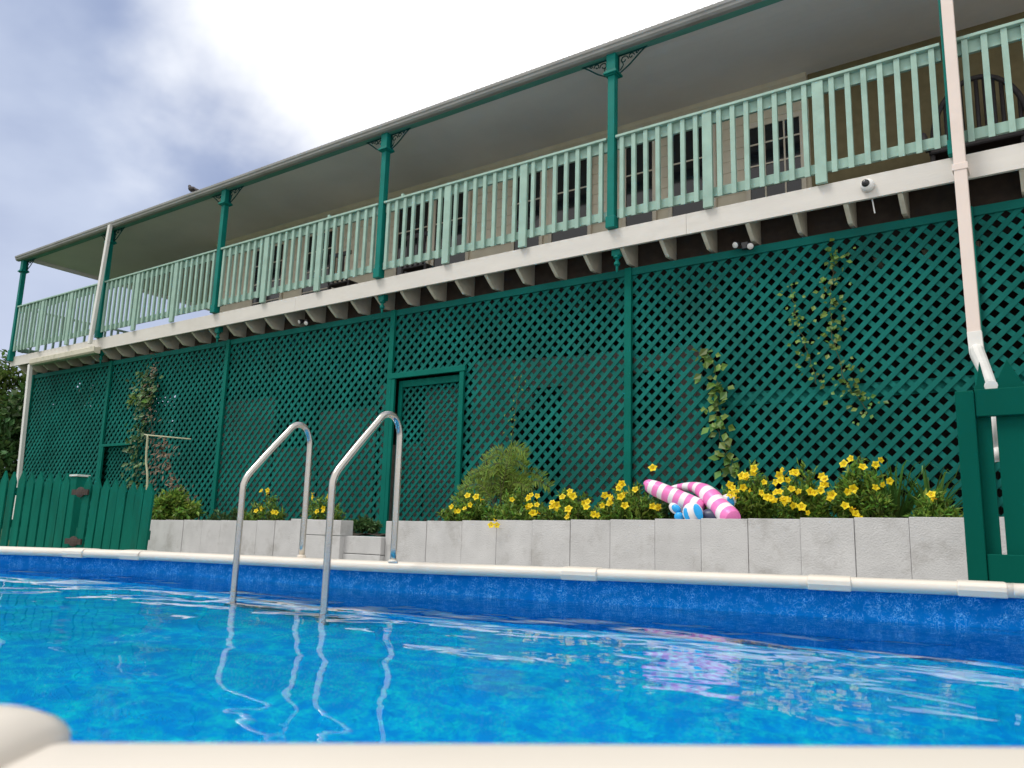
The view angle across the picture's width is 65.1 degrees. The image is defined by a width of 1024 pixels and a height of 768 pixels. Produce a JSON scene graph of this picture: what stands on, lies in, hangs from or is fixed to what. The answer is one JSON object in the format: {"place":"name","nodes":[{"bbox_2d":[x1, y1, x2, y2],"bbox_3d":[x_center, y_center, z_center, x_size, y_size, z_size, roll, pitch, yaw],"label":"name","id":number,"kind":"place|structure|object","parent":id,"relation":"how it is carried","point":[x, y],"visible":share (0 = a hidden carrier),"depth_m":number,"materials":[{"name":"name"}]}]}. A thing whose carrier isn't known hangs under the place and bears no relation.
{"place":"outdoors","nodes":[
{"label":"outdoors","id":0,"kind":"place"},
{"bbox_2d":[0,0,722,461],"label":"sky","id":1,"kind":"structure","parent":0,"point":[110,110],"materials":[{"name":"white"}]},
{"bbox_2d":[352,533,385,535],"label":"soil","id":2,"kind":"structure","parent":0,"point":[366,534],"depth_m":8.53,"materials":[{"name":"brown soil"}]},
{"bbox_2d":[151,485,206,519],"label":"leafy shrub","id":3,"kind":"object","parent":2,"relation":"on","point":[173,504],"visible":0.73,"depth_m":11.09,"materials":[{"name":"green plant"}]},
{"bbox_2d":[201,506,237,520],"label":"leafy shrub","id":4,"kind":"object","parent":2,"relation":"on","point":[222,516],"visible":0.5,"depth_m":10.81,"materials":[{"name":"green plant"}]},
{"bbox_2d":[236,488,286,520],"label":"flowering shrub","id":5,"kind":"object","parent":2,"relation":"on","point":[271,514],"visible":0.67,"depth_m":9.89,"materials":[{"name":"green plant"}]},
{"bbox_2d":[300,492,346,519],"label":"flowering shrub","id":6,"kind":"object","parent":2,"relation":"on","point":[320,514],"visible":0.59,"depth_m":9.27,"materials":[{"name":"green plant"}]},
{"bbox_2d":[347,513,382,533],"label":"leafy shrub","id":7,"kind":"object","parent":2,"relation":"on","point":[367,525],"visible":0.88,"depth_m":8.96,"materials":[{"name":"green plant"}]},
{"bbox_2d":[437,487,493,527],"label":"flowering shrub","id":8,"kind":"object","parent":2,"relation":"on","point":[463,511],"visible":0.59,"depth_m":8.01,"materials":[{"name":"green plant"}]},
{"bbox_2d":[450,440,554,507],"bbox_3d":[-0.131,1.123,8.676,1.574,1.043,0.543,-4,-12,29],"label":"feathery fern","id":9,"kind":"object","parent":2,"relation":"on","point":[507,477],"visible":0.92,"depth_m":8.56,"materials":[{"name":"green plant"}]},
{"bbox_2d":[481,487,546,527],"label":"flowering shrub","id":10,"kind":"object","parent":2,"relation":"on","point":[512,510],"visible":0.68,"depth_m":7.66,"materials":[{"name":"green plant"}]},
{"bbox_2d":[540,488,599,520],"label":"flowering shrub","id":11,"kind":"object","parent":2,"relation":"on","point":[572,508],"visible":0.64,"depth_m":7.31,"materials":[{"name":"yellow plant"}]},
{"bbox_2d":[595,464,665,519],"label":"flowering shrub","id":12,"kind":"object","parent":2,"relation":"on","point":[632,506],"visible":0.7,"depth_m":6.98,"materials":[{"name":"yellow plant"}]},
{"bbox_2d":[646,478,690,519],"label":"leafy shrub","id":13,"kind":"object","parent":2,"relation":"on","point":[666,509],"visible":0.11,"depth_m":7.23,"materials":[{"name":"green plant"}]},
{"bbox_2d":[721,459,784,518],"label":"flowering shrub","id":14,"kind":"object","parent":2,"relation":"on","point":[753,499],"visible":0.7,"depth_m":6.36,"materials":[{"name":"green plant"}]},
{"bbox_2d":[768,460,839,518],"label":"flowering shrub","id":15,"kind":"object","parent":2,"relation":"on","point":[797,500],"visible":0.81,"depth_m":6.16,"materials":[{"name":"green plant"}]},
{"bbox_2d":[828,455,897,517],"bbox_3d":[2.604,0.845,5.982,0.535,0.649,0.522,-6,-13,34],"label":"flowering shrub","id":16,"kind":"object","parent":2,"relation":"on","point":[853,495],"visible":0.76,"depth_m":5.97,"materials":[{"name":"green plant"}]},
{"bbox_2d":[873,470,908,502],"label":"strap leaf plant","id":17,"kind":"object","parent":2,"relation":"on","point":[884,482],"visible":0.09,"depth_m":6.27,"materials":[{"name":"green plant"}]},
{"bbox_2d":[857,450,937,517],"bbox_3d":[2.988,0.866,6.283,0.739,0.733,0.550,-1,-11,12],"label":"strap leaf plant","id":18,"kind":"object","parent":2,"relation":"on","point":[903,507],"visible":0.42,"depth_m":6.20,"materials":[{"name":"green plant"}]},
{"bbox_2d":[876,464,962,513],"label":"strap leaf plant","id":19,"kind":"object","parent":2,"relation":"on","point":[927,486],"visible":0.29,"depth_m":6.00,"materials":[{"name":"green plant"}]},
{"bbox_2d":[905,487,962,517],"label":"flowering shrub","id":20,"kind":"object","parent":2,"relation":"on","point":[931,505],"visible":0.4,"depth_m":5.70,"materials":[{"name":"green plant"}]},
{"label":"ground","id":21,"kind":"structure","parent":0,"visible":0},
{"bbox_2d":[0,470,90,547],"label":"picket fence","id":22,"kind":"object","parent":21,"relation":"on","point":[55,525],"visible":0.66,"depth_m":7.06,"materials":[{"name":"green paint"}]},
{"bbox_2d":[64,476,154,549],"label":"picket gate","id":23,"kind":"structure","parent":21,"relation":"on","point":[118,518],"depth_m":6.23,"materials":[{"name":"green paint"}]},
{"bbox_2d":[144,434,190,488],"bbox_3d":[-4.090,1.302,9.333,0.966,1.496,0.025,-6,-13,34],"label":"garden stake","id":24,"kind":"object","parent":21,"relation":"on","point":[146,464],"visible":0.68,"depth_m":9.57,"materials":[{"name":"brown wood"}]},
{"bbox_2d":[147,519,352,558],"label":"planter wall","id":25,"kind":"structure","parent":21,"relation":"on","point":[271,538],"depth_m":9.21,"materials":[{"name":"grey concrete"}]},
{"bbox_2d":[342,536,384,560],"bbox_3d":[-1.482,1.743,8.195,0.550,0.365,0.196,-6,-13,34],"label":"step","id":26,"kind":"object","parent":21,"relation":"on","point":[363,548],"visible":0.59,"depth_m":8.11,"materials":[{"name":"grey concrete"}]},
{"bbox_2d":[0,546,1023,767],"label":"swimming pool","id":27,"kind":"structure","parent":21,"relation":"in","point":[31,738],"depth_m":3.23,"materials":[{"name":"blue plastic"}]},
{"bbox_2d":[231,411,402,597],"bbox_3d":[-1.027,1.063,4.096,0.872,1.839,0.473,-7,-14,41],"label":"pool ladder","id":28,"kind":"object","parent":27,"relation":"attached to","point":[349,455],"visible":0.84,"depth_m":4.10,"materials":[{"name":"silver metal"}]},
{"bbox_2d":[0,564,1023,746],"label":"water","id":29,"kind":"structure","parent":27,"relation":"in","point":[98,656],"depth_m":1.88,"materials":[{"name":"blue liquid"}]},
{"bbox_2d":[7,0,1023,542],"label":"verandah house","id":30,"kind":"structure","parent":21,"relation":"on","point":[585,220],"depth_m":9.81,"materials":[{"name":"green paint"}]},
{"bbox_2d":[126,388,152,407],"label":"climbing vine","id":31,"kind":"object","parent":30,"relation":"attached to","point":[131,401],"visible":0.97,"depth_m":14.19,"materials":[{"name":"green plant"}]},
{"bbox_2d":[119,365,163,489],"bbox_3d":[-6.543,0.858,13.992,1.103,2.510,0.147,-6,-13,34],"label":"climbing vine","id":32,"kind":"object","parent":30,"relation":"attached to","point":[141,415],"visible":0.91,"depth_m":14.02,"materials":[{"name":"green plant"}]},
{"bbox_2d":[141,353,163,489],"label":"dry vine","id":33,"kind":"object","parent":30,"relation":"hanging from","point":[150,409],"visible":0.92,"depth_m":13.79,"materials":[{"name":"plant"}]},
{"bbox_2d":[150,431,198,519],"bbox_3d":[-5.164,1.459,12.325,1.358,1.572,0.160,-6,-13,34],"label":"dry vine","id":34,"kind":"object","parent":30,"relation":"attached to","point":[168,466],"visible":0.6,"depth_m":12.54,"materials":[{"name":"brown plant"}]},
{"bbox_2d":[188,185,198,191],"bbox_3d":[-5.467,-3.351,13.760,0.337,0.195,0.109,-6,-13,34],"label":"bird","id":35,"kind":"object","parent":30,"relation":"on","point":[191,188],"visible":0.94,"depth_m":13.71},
{"bbox_2d":[250,242,283,305],"bbox_3d":[-4.608,-1.732,15.062,0.900,1.840,0.031,-6,-13,34],"label":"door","id":36,"kind":"structure","parent":30,"relation":"in","point":[275,297],"depth_m":15.04,"materials":[{"name":"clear glass"}]},
{"bbox_2d":[298,319,309,325],"bbox_3d":[-3.078,-0.910,11.919,0.230,0.125,0.125,-6,-13,34],"label":"floodlight","id":37,"kind":"object","parent":30,"relation":"attached to","point":[306,322],"visible":1,"depth_m":11.91,"materials":[{"name":"white plastic"}]},
{"bbox_2d":[299,227,338,295],"bbox_3d":[-3.458,-1.845,14.271,0.900,1.840,0.031,-6,-13,34],"label":"window","id":38,"kind":"structure","parent":30,"relation":"in","point":[308,290],"depth_m":14.35,"materials":[{"name":"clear glass"}]},
{"bbox_2d":[327,250,357,289],"bbox_3d":[-2.587,-1.575,12.751,0.480,0.934,0.495,-6,-13,34],"label":"outdoor chair","id":39,"kind":"object","parent":30,"relation":"on","point":[342,283],"visible":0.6,"depth_m":12.60,"materials":[{"name":"wicker"}]},
{"bbox_2d":[393,202,428,275],"bbox_3d":[-1.629,-2.048,13.019,0.750,1.890,0.031,-6,-13,34],"label":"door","id":40,"kind":"structure","parent":30,"relation":"in","point":[396,271],"depth_m":13.13,"materials":[{"name":"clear glass"}]},
{"bbox_2d":[401,231,433,273],"bbox_3d":[-1.302,-1.700,11.868,0.480,0.934,0.495,-6,-13,34],"label":"outdoor chair","id":41,"kind":"object","parent":30,"relation":"on","point":[413,267],"visible":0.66,"depth_m":11.71,"materials":[{"name":"wicker"}]},
{"bbox_2d":[392,375,458,520],"bbox_3d":[-1.087,1.069,10.296,1.103,2.335,0.044,-6,-13,34],"label":"lattice door","id":42,"kind":"structure","parent":30,"relation":"in","point":[451,379],"depth_m":10.36,"materials":[{"name":"green paint"}]},
{"bbox_2d":[430,191,471,266],"bbox_3d":[-0.972,-2.113,12.568,0.750,1.890,0.031,-6,-13,34],"label":"window","id":43,"kind":"structure","parent":30,"relation":"in","point":[460,257],"depth_m":12.58,"materials":[{"name":"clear glass"}]},
{"bbox_2d":[503,374,525,445],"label":"climbing vine","id":44,"kind":"object","parent":30,"relation":"attached to","point":[515,409],"visible":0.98,"depth_m":9.52,"materials":[{"name":"green plant"}]},
{"bbox_2d":[511,171,542,250],"bbox_3d":[0.219,-2.229,11.749,0.550,1.890,0.031,-6,-13,34],"label":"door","id":45,"kind":"structure","parent":30,"relation":"in","point":[534,241],"depth_m":11.76,"materials":[{"name":"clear glass"}]},
{"bbox_2d":[548,159,591,242],"bbox_3d":[0.814,-2.288,11.340,0.700,1.890,0.031,-6,-13,34],"label":"window","id":46,"kind":"structure","parent":30,"relation":"in","point":[585,230],"depth_m":11.40,"materials":[{"name":"black glass"}]},
{"bbox_2d":[622,141,656,226],"bbox_3d":[1.701,-2.374,10.730,0.500,1.890,0.031,-6,-13,34],"label":"window","id":47,"kind":"structure","parent":30,"relation":"in","point":[649,216],"depth_m":10.78,"materials":[{"name":"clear glass"}]},
{"bbox_2d":[668,124,716,217],"bbox_3d":[2.313,-2.434,10.309,0.650,1.890,0.031,-6,-13,34],"label":"window","id":48,"kind":"structure","parent":30,"relation":"in","point":[692,207],"depth_m":10.39,"materials":[{"name":"black glass"}]},
{"bbox_2d":[691,348,749,479],"bbox_3d":[2.095,0.276,8.002,0.608,1.381,0.143,-6,-13,34],"label":"climbing vine","id":49,"kind":"object","parent":30,"relation":"attached to","point":[718,423],"visible":0.99,"depth_m":8.05,"materials":[{"name":"green plant"}]},
{"bbox_2d":[732,241,753,249],"bbox_3d":[2.364,-1.403,8.170,0.230,0.125,0.125,-6,-13,34],"label":"floodlight","id":50,"kind":"object","parent":30,"relation":"attached to","point":[747,245],"visible":1,"depth_m":8.17,"materials":[{"name":"white plastic"}]},
{"bbox_2d":[746,111,806,200],"bbox_3d":[3.185,-2.422,9.690,0.720,1.690,0.031,-6,-13,34],"label":"window","id":51,"kind":"structure","parent":30,"relation":"in","point":[798,184],"depth_m":9.74,"materials":[{"name":"black glass"}]},
{"bbox_2d":[777,282,824,388],"bbox_3d":[2.772,-0.470,7.700,0.419,1.083,0.106,-6,-13,34],"label":"climbing vine","id":52,"kind":"object","parent":30,"relation":"attached to","point":[792,295],"visible":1,"depth_m":7.70,"materials":[{"name":"green plant"}]},
{"bbox_2d":[811,238,888,425],"bbox_3d":[3.118,-0.509,7.460,0.645,1.828,0.110,-6,-13,34],"label":"climbing vine","id":53,"kind":"object","parent":30,"relation":"attached to","point":[857,393],"visible":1,"depth_m":7.52,"materials":[{"name":"green plant"}]},
{"bbox_2d":[860,178,874,212],"bbox_3d":[3.265,-1.730,7.336,0.145,0.312,0.113,2,-10,-1],"label":"security camera","id":54,"kind":"object","parent":30,"relation":"attached to","point":[867,185],"visible":1,"depth_m":7.32,"materials":[{"name":"white plastic"}]},
{"bbox_2d":[922,74,1023,161],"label":"chair","id":55,"kind":"object","parent":30,"relation":"on","point":[1002,140],"visible":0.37,"depth_m":7.95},
{"bbox_2d":[384,517,1006,580],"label":"planter wall","id":56,"kind":"structure","parent":21,"relation":"on","point":[927,548],"depth_m":6.11,"materials":[{"name":"grey concrete"}]},
{"bbox_2d":[643,479,740,518],"bbox_3d":[1.473,0.953,6.467,0.384,0.379,0.870,11,-14,-40],"label":"pool inflatable","id":57,"kind":"object","parent":56,"relation":"on","point":[714,501],"visible":0.91,"depth_m":6.41,"materials":[{"name":"pink plastic"}]},
{"bbox_2d":[955,360,1023,582],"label":"timber gate","id":58,"kind":"structure","parent":21,"relation":"on","point":[978,407],"depth_m":3.99,"materials":[{"name":"green paint"}]},
{"label":"lawn","id":59,"kind":"structure","parent":0,"visible":0},
{"bbox_2d":[0,349,34,447],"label":"broadleaf tree","id":60,"kind":"object","parent":59,"relation":"on","point":[10,376],"visible":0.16,"depth_m":19.33,"materials":[{"name":"green plant"}]},
{"bbox_2d":[0,375,93,534],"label":"shrubby tree","id":61,"kind":"object","parent":59,"relation":"on","point":[11,412],"visible":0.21,"depth_m":17.04,"materials":[{"name":"green plant"}]},
{"bbox_2d":[79,382,154,523],"bbox_3d":[-9.633,1.698,18.879,2.169,4.567,2.141,3,-11,-6],"label":"shrubby tree","id":62,"kind":"object","parent":59,"relation":"on","point":[105,453],"depth_m":18.57,"materials":[{"name":"green plant"}]},
{"bbox_2d":[130,397,173,493],"bbox_3d":[-9.652,1.843,20.452,2.244,5.018,2.469,-6,-13,34],"label":"shrubby tree","id":63,"kind":"object","parent":59,"relation":"on","point":[158,442],"visible":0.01,"depth_m":20.32,"materials":[{"name":"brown plant"}]}
]}

